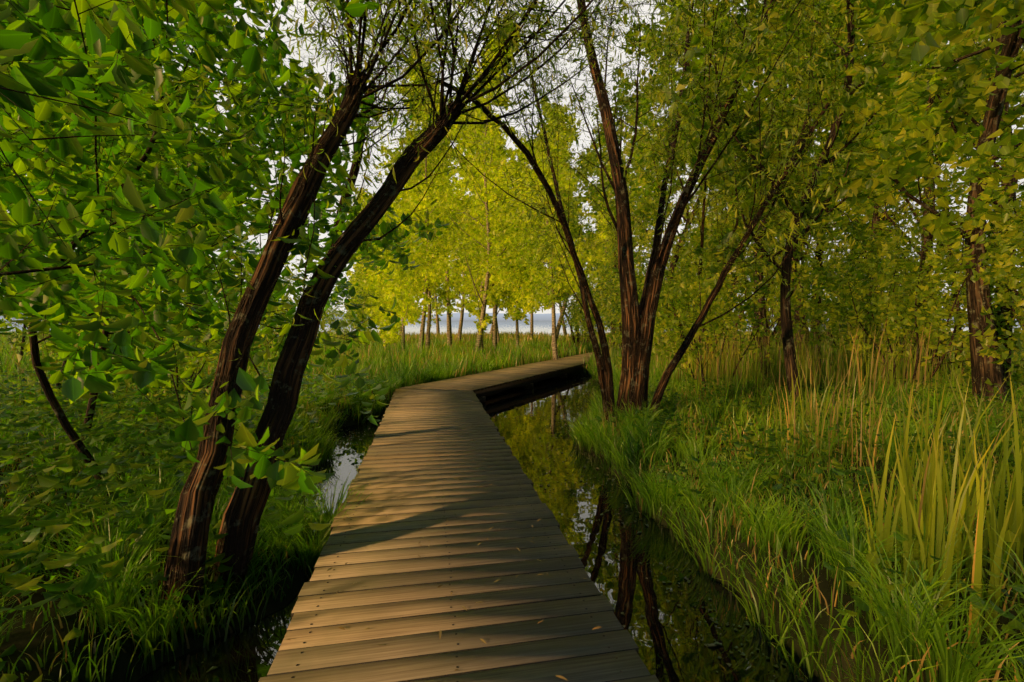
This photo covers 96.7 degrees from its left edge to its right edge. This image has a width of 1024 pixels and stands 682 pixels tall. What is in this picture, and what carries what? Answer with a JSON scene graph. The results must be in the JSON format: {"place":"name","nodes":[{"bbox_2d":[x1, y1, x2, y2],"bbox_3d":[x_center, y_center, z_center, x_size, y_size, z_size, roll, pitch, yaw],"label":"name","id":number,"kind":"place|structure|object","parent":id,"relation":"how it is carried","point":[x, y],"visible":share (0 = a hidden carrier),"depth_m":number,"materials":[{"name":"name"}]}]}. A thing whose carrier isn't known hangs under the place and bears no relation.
{"place":"outdoors","nodes":[
{"label":"outdoors","id":0,"kind":"place"},
{"bbox_2d":[2,321,1021,681],"bbox_3d":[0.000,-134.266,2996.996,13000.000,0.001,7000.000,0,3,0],"label":"water","id":1,"kind":"structure","parent":0,"point":[628,585],"depth_m":3.40,"materials":[{"name":"black liquid"}]},
{"bbox_2d":[157,377,803,681],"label":"duckweed","id":2,"kind":"object","parent":1,"relation":"on","point":[667,588],"visible":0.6,"depth_m":2.98,"materials":[{"name":"green plant"}]},
{"bbox_2d":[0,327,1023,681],"bbox_3d":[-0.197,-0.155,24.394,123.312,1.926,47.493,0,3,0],"label":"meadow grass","id":3,"kind":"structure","parent":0,"point":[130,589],"depth_m":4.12,"materials":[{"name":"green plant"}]},
{"bbox_2d":[0,313,1023,681],"bbox_3d":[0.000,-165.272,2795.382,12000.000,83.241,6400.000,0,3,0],"label":"ground","id":4,"kind":"structure","parent":0,"point":[20,637],"depth_m":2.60,"materials":[{"name":"green plant"}]},
{"bbox_2d":[1,164,25,369],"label":"tree sapling","id":5,"kind":"object","parent":4,"relation":"on","point":[23,340],"depth_m":11.95,"materials":[{"name":"green plant"}]},
{"bbox_2d":[0,0,90,231],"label":"tree sapling","id":6,"kind":"object","parent":4,"relation":"on","point":[20,164],"visible":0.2,"depth_m":2.88,"materials":[{"name":"green plant"}]},
{"bbox_2d":[0,313,147,346],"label":"shrub","id":7,"kind":"object","parent":4,"relation":"on","point":[10,325],"visible":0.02,"depth_m":12.43,"materials":[{"name":"green plant"}]},
{"bbox_2d":[17,221,152,369],"bbox_3d":[-9.648,-0.729,10.225,3.952,4.359,2.849,2,3,35],"label":"shrub","id":8,"kind":"object","parent":4,"relation":"on","point":[41,346],"visible":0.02,"depth_m":9.91,"materials":[{"name":"green plant"}]},
{"bbox_2d":[0,129,175,314],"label":"tree sapling","id":9,"kind":"object","parent":4,"relation":"on","point":[158,155],"visible":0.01,"depth_m":4.88,"materials":[{"name":"green plant"}]},
{"bbox_2d":[3,23,242,389],"bbox_3d":[-6.865,-2.173,7.014,5.294,7.879,3.754,-1,3,-16],"label":"tree sapling","id":10,"kind":"object","parent":4,"relation":"on","point":[176,49],"visible":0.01,"depth_m":7.22,"materials":[{"name":"green plant"}]},
{"bbox_2d":[0,4,246,347],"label":"tree sapling","id":11,"kind":"object","parent":4,"relation":"on","point":[55,116],"visible":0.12,"depth_m":4.10,"materials":[{"name":"green plant"}]},
{"bbox_2d":[0,3,276,286],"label":"tree sapling","id":12,"kind":"object","parent":4,"relation":"on","point":[134,173],"visible":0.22,"depth_m":3.54,"materials":[{"name":"green plant"}]},
{"bbox_2d":[25,23,262,305],"bbox_3d":[-6.787,-2.364,8.136,3.707,8.149,4.367,0,3,0],"label":"tree sapling","id":13,"kind":"object","parent":4,"relation":"on","point":[169,75],"depth_m":8.74,"materials":[{"name":"green plant"}]},
{"bbox_2d":[0,243,307,417],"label":"shrub","id":14,"kind":"object","parent":4,"relation":"on","point":[203,359],"visible":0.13,"depth_m":6.81,"materials":[{"name":"green plant"}]},
{"bbox_2d":[0,0,358,460],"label":"tree sapling","id":15,"kind":"object","parent":4,"relation":"on","point":[342,290],"visible":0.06,"depth_m":4.74,"materials":[{"name":"green plant"}]},
{"bbox_2d":[103,162,259,304],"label":"tree sapling","id":16,"kind":"object","parent":4,"relation":"on","point":[247,242],"visible":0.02,"depth_m":12.71,"materials":[{"name":"green plant"}]},
{"bbox_2d":[0,0,367,343],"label":"tree sapling","id":17,"kind":"object","parent":4,"relation":"on","point":[185,211],"visible":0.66,"depth_m":2.74,"materials":[{"name":"green plant"}]},
{"bbox_2d":[0,0,451,535],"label":"tree sapling","id":18,"kind":"object","parent":4,"relation":"on","point":[128,364],"visible":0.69,"depth_m":2.94,"materials":[{"name":"green plant"}]},
{"bbox_2d":[219,271,299,337],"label":"shrub","id":19,"kind":"object","parent":4,"relation":"on","point":[280,301],"visible":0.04,"depth_m":19.41,"materials":[{"name":"green plant"}]},
{"bbox_2d":[218,273,349,353],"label":"shrub","id":20,"kind":"object","parent":4,"relation":"on","point":[326,321],"visible":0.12,"depth_m":15.48,"materials":[{"name":"green plant"}]},
{"bbox_2d":[181,0,501,423],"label":"willow shoots","id":21,"kind":"object","parent":4,"relation":"on","point":[322,113],"visible":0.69,"depth_m":3.30,"materials":[{"name":"green plant"}]},
{"bbox_2d":[314,277,381,346],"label":"shrub","id":22,"kind":"object","parent":4,"relation":"on","point":[351,317],"visible":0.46,"depth_m":20.70,"materials":[{"name":"green plant"}]},
{"bbox_2d":[344,255,369,317],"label":"birch tree","id":23,"kind":"object","parent":4,"relation":"on","point":[354,276],"visible":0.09,"depth_m":25.92,"materials":[{"name":"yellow plant"}]},
{"bbox_2d":[159,0,566,616],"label":"willow tree","id":24,"kind":"object","parent":4,"relation":"on","point":[189,532],"visible":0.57,"depth_m":3.18,"materials":[{"name":"brown plant"}]},
{"bbox_2d":[345,187,394,343],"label":"birch tree","id":25,"kind":"object","parent":4,"relation":"on","point":[365,199],"visible":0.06,"depth_m":22.80,"materials":[{"name":"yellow plant"}]},
{"bbox_2d":[355,235,401,347],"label":"birch tree","id":26,"kind":"object","parent":4,"relation":"on","point":[383,320],"visible":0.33,"depth_m":19.47,"materials":[{"name":"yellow plant"}]},
{"bbox_2d":[276,0,492,449],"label":"willow tree","id":27,"kind":"object","parent":4,"relation":"on","point":[353,165],"visible":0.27,"depth_m":5.97,"materials":[{"name":"green plant"}]},
{"bbox_2d":[357,186,437,350],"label":"birch tree","id":28,"kind":"object","parent":4,"relation":"on","point":[404,286],"visible":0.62,"depth_m":16.22,"materials":[{"name":"green plant"}]},
{"bbox_2d":[373,47,472,353],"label":"birch tree","id":29,"kind":"object","parent":4,"relation":"on","point":[434,265],"visible":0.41,"depth_m":18.29,"materials":[{"name":"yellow plant"}]},
{"bbox_2d":[390,150,460,347],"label":"birch tree","id":30,"kind":"object","parent":4,"relation":"on","point":[441,292],"visible":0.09,"depth_m":21.09,"materials":[{"name":"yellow plant"}]},
{"bbox_2d":[413,236,451,333],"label":"birch tree","id":31,"kind":"object","parent":4,"relation":"on","point":[438,308],"visible":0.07,"depth_m":32.79,"materials":[{"name":"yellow plant"}]},
{"bbox_2d":[405,81,464,345],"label":"birch tree","id":32,"kind":"object","parent":4,"relation":"on","point":[455,285],"visible":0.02,"depth_m":21.89,"materials":[{"name":"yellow plant"}]},
{"bbox_2d":[439,143,466,342],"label":"birch tree","id":33,"kind":"object","parent":4,"relation":"on","point":[457,292],"visible":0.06,"depth_m":26.68,"materials":[{"name":"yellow plant"}]},
{"bbox_2d":[212,0,694,589],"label":"willow tree","id":34,"kind":"object","parent":4,"relation":"on","point":[242,516],"visible":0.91,"depth_m":3.68,"materials":[{"name":"brown plant"}]},
{"bbox_2d":[258,344,658,681],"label":"boardwalk deck","id":35,"kind":"structure","parent":4,"relation":"on","point":[401,606],"depth_m":2.63,"materials":[{"name":"brown wood"}]},
{"bbox_2d":[286,377,601,680],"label":"fallen leaves","id":36,"kind":"object","parent":35,"relation":"on","point":[559,676],"visible":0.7,"depth_m":2.96,"materials":[{"name":"brown plant"}]},
{"bbox_2d":[423,14,539,351],"bbox_3d":[-1.002,-5.238,17.037,4.514,12.668,4.365,0,3,0],"label":"birch tree","id":37,"kind":"object","parent":4,"relation":"on","point":[499,238],"visible":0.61,"depth_m":16.93,"materials":[{"name":"green plant"}]},
{"bbox_2d":[450,162,515,351],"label":"birch tree","id":38,"kind":"object","parent":4,"relation":"on","point":[474,212],"visible":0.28,"depth_m":18.12,"materials":[{"name":"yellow plant"}]},
{"bbox_2d":[442,102,523,349],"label":"birch tree","id":39,"kind":"object","parent":4,"relation":"on","point":[500,305],"visible":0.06,"depth_m":20.45,"materials":[{"name":"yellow plant"}]},
{"bbox_2d":[53,0,916,429],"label":"willow tree","id":40,"kind":"object","parent":4,"relation":"on","point":[637,336],"visible":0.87,"depth_m":5.89,"materials":[{"name":"green plant"}]},
{"bbox_2d":[470,133,505,335],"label":"birch tree","id":41,"kind":"object","parent":4,"relation":"on","point":[503,142],"visible":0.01,"depth_m":28.97,"materials":[{"name":"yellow plant"}]},
{"bbox_2d":[476,159,515,341],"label":"birch tree","id":42,"kind":"object","parent":4,"relation":"on","point":[498,337],"visible":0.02,"depth_m":23.92,"materials":[{"name":"yellow plant"}]},
{"bbox_2d":[0,369,1023,681],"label":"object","id":43,"kind":"object","parent":4,"relation":"on","point":[52,519],"visible":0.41,"depth_m":3.65,"materials":[{"name":"green plant"}]},
{"bbox_2d":[0,315,1023,647],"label":"green reeds","id":44,"kind":"object","parent":4,"relation":"on","point":[934,513],"visible":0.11,"depth_m":2.75,"materials":[{"name":"green plant"}]},
{"bbox_2d":[0,316,1023,681],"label":"dry reeds","id":45,"kind":"object","parent":4,"relation":"on","point":[788,416],"visible":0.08,"depth_m":5.95,"materials":[{"name":"plant"}]},
{"bbox_2d":[493,199,546,348],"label":"birch tree","id":46,"kind":"object","parent":4,"relation":"on","point":[523,301],"visible":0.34,"depth_m":18.93,"materials":[{"name":"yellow plant"}]},
{"bbox_2d":[514,165,547,337],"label":"birch tree","id":47,"kind":"object","parent":4,"relation":"on","point":[531,324],"visible":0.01,"depth_m":28.57,"materials":[{"name":"yellow plant"}]},
{"bbox_2d":[508,122,599,359],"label":"birch tree","id":48,"kind":"object","parent":4,"relation":"on","point":[542,292],"visible":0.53,"depth_m":16.44,"materials":[{"name":"green plant"}]},
{"bbox_2d":[544,167,585,336],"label":"birch tree","id":49,"kind":"object","parent":4,"relation":"on","point":[563,321],"visible":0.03,"depth_m":31.01,"materials":[{"name":"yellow plant"}]},
{"bbox_2d":[528,94,612,346],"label":"birch tree","id":50,"kind":"object","parent":4,"relation":"on","point":[601,236],"visible":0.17,"depth_m":20.68,"materials":[{"name":"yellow plant"}]},
{"bbox_2d":[565,279,609,346],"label":"shrub","id":51,"kind":"object","parent":4,"relation":"on","point":[580,335],"visible":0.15,"depth_m":22.16,"materials":[{"name":"green plant"}]},
{"bbox_2d":[543,209,635,345],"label":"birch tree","id":52,"kind":"object","parent":4,"relation":"on","point":[584,246],"visible":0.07,"depth_m":23.45,"materials":[{"name":"green plant"}]},
{"bbox_2d":[560,267,620,345],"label":"shrub","id":53,"kind":"object","parent":4,"relation":"on","point":[579,316],"visible":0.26,"depth_m":19.25,"materials":[{"name":"green plant"}]},
{"bbox_2d":[591,186,610,341],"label":"birch tree","id":54,"kind":"object","parent":4,"relation":"on","point":[593,215],"visible":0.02,"depth_m":29.91,"materials":[{"name":"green plant"}]},
{"bbox_2d":[547,66,668,350],"bbox_3d":[3.975,-5.068,19.383,5.375,12.045,4.620,-1,3,-26],"label":"tree","id":55,"kind":"object","parent":4,"relation":"on","point":[588,233],"visible":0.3,"depth_m":19.15,"materials":[{"name":"green plant"}]},
{"bbox_2d":[581,154,638,340],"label":"birch tree","id":56,"kind":"object","parent":4,"relation":"on","point":[603,220],"visible":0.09,"depth_m":25.19,"materials":[{"name":"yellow plant"}]},
{"bbox_2d":[577,143,683,333],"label":"birch tree","id":57,"kind":"object","parent":4,"relation":"on","point":[614,240],"visible":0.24,"depth_m":15.90,"materials":[{"name":"green plant"}]},
{"bbox_2d":[589,243,685,341],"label":"shrub","id":58,"kind":"object","parent":4,"relation":"on","point":[606,266],"visible":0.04,"depth_m":16.35,"materials":[{"name":"green plant"}]},
{"bbox_2d":[611,197,664,274],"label":"tree","id":59,"kind":"object","parent":4,"relation":"on","point":[642,249],"visible":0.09,"depth_m":27.93,"materials":[{"name":"green plant"}]},
{"bbox_2d":[589,254,697,367],"bbox_3d":[3.715,-0.673,13.452,3.301,3.973,4.350,0,3,0],"label":"shrub","id":60,"kind":"object","parent":4,"relation":"on","point":[612,303],"visible":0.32,"depth_m":12.83,"materials":[{"name":"green plant"}]},
{"bbox_2d":[570,0,773,344],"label":"tree","id":61,"kind":"object","parent":4,"relation":"on","point":[643,183],"visible":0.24,"depth_m":12.82,"materials":[{"name":"green plant"}]},
{"bbox_2d":[666,148,751,336],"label":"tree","id":62,"kind":"object","parent":4,"relation":"on","point":[718,214],"visible":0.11,"depth_m":19.01,"materials":[{"name":"green plant"}]},
{"bbox_2d":[679,142,747,344],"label":"tree","id":63,"kind":"object","parent":4,"relation":"on","point":[708,225],"visible":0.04,"depth_m":20.22,"materials":[{"name":"green plant"}]},
{"bbox_2d":[634,233,794,362],"bbox_3d":[5.169,-0.943,12.555,4.224,4.556,3.796,-2,3,-40],"label":"shrub","id":64,"kind":"object","parent":4,"relation":"on","point":[696,275],"visible":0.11,"depth_m":12.43,"materials":[{"name":"green plant"}]},
{"bbox_2d":[618,224,815,393],"bbox_3d":[4.040,-0.504,9.260,3.192,4.000,3.815,2,4,43],"label":"shrub","id":65,"kind":"object","parent":4,"relation":"on","point":[692,287],"visible":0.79,"depth_m":9.05,"materials":[{"name":"green plant"}]},
{"bbox_2d":[616,1,824,355],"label":"tree","id":66,"kind":"object","parent":4,"relation":"on","point":[646,32],"visible":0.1,"depth_m":14.61,"materials":[{"name":"green plant"}]},
{"bbox_2d":[681,194,775,339],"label":"tree","id":67,"kind":"object","parent":4,"relation":"on","point":[709,215],"visible":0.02,"depth_m":24.91,"materials":[{"name":"green plant"}]},
{"bbox_2d":[692,272,807,350],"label":"shrub","id":68,"kind":"object","parent":4,"relation":"on","point":[751,322],"visible":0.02,"depth_m":17.32,"materials":[{"name":"green plant"}]},
{"bbox_2d":[589,16,911,372],"bbox_3d":[6.217,-2.811,10.920,8.560,8.538,5.112,-1,3,-29],"label":"tree","id":69,"kind":"object","parent":4,"relation":"on","point":[703,213],"visible":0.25,"depth_m":10.45,"materials":[{"name":"green plant"}]},
{"bbox_2d":[653,123,859,354],"bbox_3d":[7.754,-3.450,15.552,6.245,9.224,5.334,1,3,25],"label":"tree","id":70,"kind":"object","parent":4,"relation":"on","point":[768,309],"visible":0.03,"depth_m":14.62,"materials":[{"name":"green plant"}]},
{"bbox_2d":[670,246,851,359],"bbox_3d":[7.758,-0.999,14.840,5.300,4.426,3.118,2,4,42],"label":"shrub","id":71,"kind":"object","parent":4,"relation":"on","point":[775,308],"visible":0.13,"depth_m":14.48,"materials":[{"name":"green plant"}]},
{"bbox_2d":[656,0,962,407],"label":"tree","id":72,"kind":"object","parent":4,"relation":"on","point":[904,22],"visible":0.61,"depth_m":6.53,"materials":[{"name":"green plant"}]},
{"bbox_2d":[685,0,947,356],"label":"tree","id":73,"kind":"object","parent":4,"relation":"on","point":[797,312],"visible":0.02,"depth_m":13.01,"materials":[{"name":"green plant"}]},
{"bbox_2d":[662,0,983,379],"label":"tree","id":74,"kind":"object","parent":4,"relation":"on","point":[842,206],"visible":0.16,"depth_m":10.04,"materials":[{"name":"green plant"}]},
{"bbox_2d":[750,39,916,348],"bbox_3d":[14.071,-6.221,20.395,5.771,14.440,6.103,0,3,0],"label":"tree","id":75,"kind":"object","parent":4,"relation":"on","point":[829,221],"visible":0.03,"depth_m":20.65,"materials":[{"name":"green plant"}]},
{"bbox_2d":[763,180,922,342],"bbox_3d":[12.542,-3.236,18.657,5.211,8.644,7.587,0,3,0],"label":"willow bush","id":76,"kind":"object","parent":4,"relation":"on","point":[851,244],"visible":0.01,"depth_m":16.71,"materials":[{"name":"green plant"}]},
{"bbox_2d":[711,0,977,376],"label":"tree","id":77,"kind":"object","parent":4,"relation":"on","point":[819,259],"visible":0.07,"depth_m":10.88,"materials":[{"name":"green plant"}]},
{"bbox_2d":[803,190,906,335],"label":"tree","id":78,"kind":"object","parent":4,"relation":"on","point":[870,221],"visible":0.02,"depth_m":17.26,"materials":[{"name":"green plant"}]},
{"bbox_2d":[804,242,917,349],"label":"shrub","id":79,"kind":"object","parent":4,"relation":"on","point":[855,283],"visible":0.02,"depth_m":15.74,"materials":[{"name":"green plant"}]},
{"bbox_2d":[744,178,993,374],"bbox_3d":[8.135,-0.999,9.958,5.343,4.819,3.284,0,3,0],"label":"shrub","id":80,"kind":"object","parent":4,"relation":"on","point":[875,247],"visible":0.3,"depth_m":9.77,"materials":[{"name":"green plant"}]},
{"bbox_2d":[798,208,969,360],"bbox_3d":[10.169,-1.092,12.560,3.504,4.730,4.367,-2,3,-39],"label":"shrub","id":81,"kind":"object","parent":4,"relation":"on","point":[860,250],"visible":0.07,"depth_m":12.58,"materials":[{"name":"green plant"}]},
{"bbox_2d":[831,207,945,349],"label":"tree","id":82,"kind":"object","parent":4,"relation":"on","point":[908,214],"visible":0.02,"depth_m":14.34,"materials":[{"name":"green plant"}]},
{"bbox_2d":[774,173,1023,397],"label":"shrub","id":83,"kind":"object","parent":4,"relation":"on","point":[898,312],"visible":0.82,"depth_m":7.69,"materials":[{"name":"green plant"}]},
{"bbox_2d":[800,15,1020,377],"bbox_3d":[10.003,-4.871,11.148,4.290,12.454,5.883,0,3,0],"label":"tree","id":84,"kind":"object","parent":4,"relation":"on","point":[927,238],"visible":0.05,"depth_m":10.75,"materials":[{"name":"green plant"}]},
{"bbox_2d":[815,80,1023,264],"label":"tree","id":85,"kind":"object","parent":4,"relation":"on","point":[896,212],"visible":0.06,"depth_m":12.25,"materials":[{"name":"green plant"}]},
{"bbox_2d":[818,5,1023,349],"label":"tree","id":86,"kind":"object","parent":4,"relation":"on","point":[875,219],"visible":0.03,"depth_m":14.78,"materials":[{"name":"green plant"}]},
{"bbox_2d":[821,0,1023,410],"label":"tree","id":87,"kind":"object","parent":4,"relation":"on","point":[980,197],"visible":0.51,"depth_m":6.79,"materials":[{"name":"green plant"}]},
{"bbox_2d":[826,22,1023,375],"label":"tree","id":88,"kind":"object","parent":4,"relation":"on","point":[917,220],"visible":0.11,"depth_m":10.23,"materials":[{"name":"green plant"}]},
{"bbox_2d":[850,0,1023,201],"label":"tree","id":89,"kind":"object","parent":4,"relation":"on","point":[986,13],"visible":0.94,"depth_m":5.24,"materials":[{"name":"green plant"}]},
{"bbox_2d":[868,0,1023,395],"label":"tree","id":90,"kind":"object","parent":4,"relation":"on","point":[969,72],"visible":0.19,"depth_m":8.15,"materials":[{"name":"green plant"}]},
{"bbox_2d":[933,186,1023,382],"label":"shrub","id":91,"kind":"object","parent":4,"relation":"on","point":[1004,224],"visible":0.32,"depth_m":7.22,"materials":[{"name":"green plant"}]},
{"bbox_2d":[935,48,1023,329],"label":"tree","id":92,"kind":"object","parent":4,"relation":"on","point":[1016,131],"depth_m":14.40,"materials":[{"name":"green plant"}]},
{"bbox_2d":[945,209,1023,340],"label":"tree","id":93,"kind":"object","parent":4,"relation":"on","point":[991,265],"visible":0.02,"depth_m":9.61,"materials":[{"name":"green plant"}]},
{"bbox_2d":[966,205,1023,392],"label":"shrub","id":94,"kind":"object","parent":4,"relation":"on","point":[1015,241],"visible":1,"depth_m":6.01,"materials":[{"name":"green plant"}]},
{"bbox_2d":[0,0,1023,314],"label":"sky","id":95,"kind":"structure","parent":0,"point":[303,53],"materials":[{"name":"white"}]}
]}

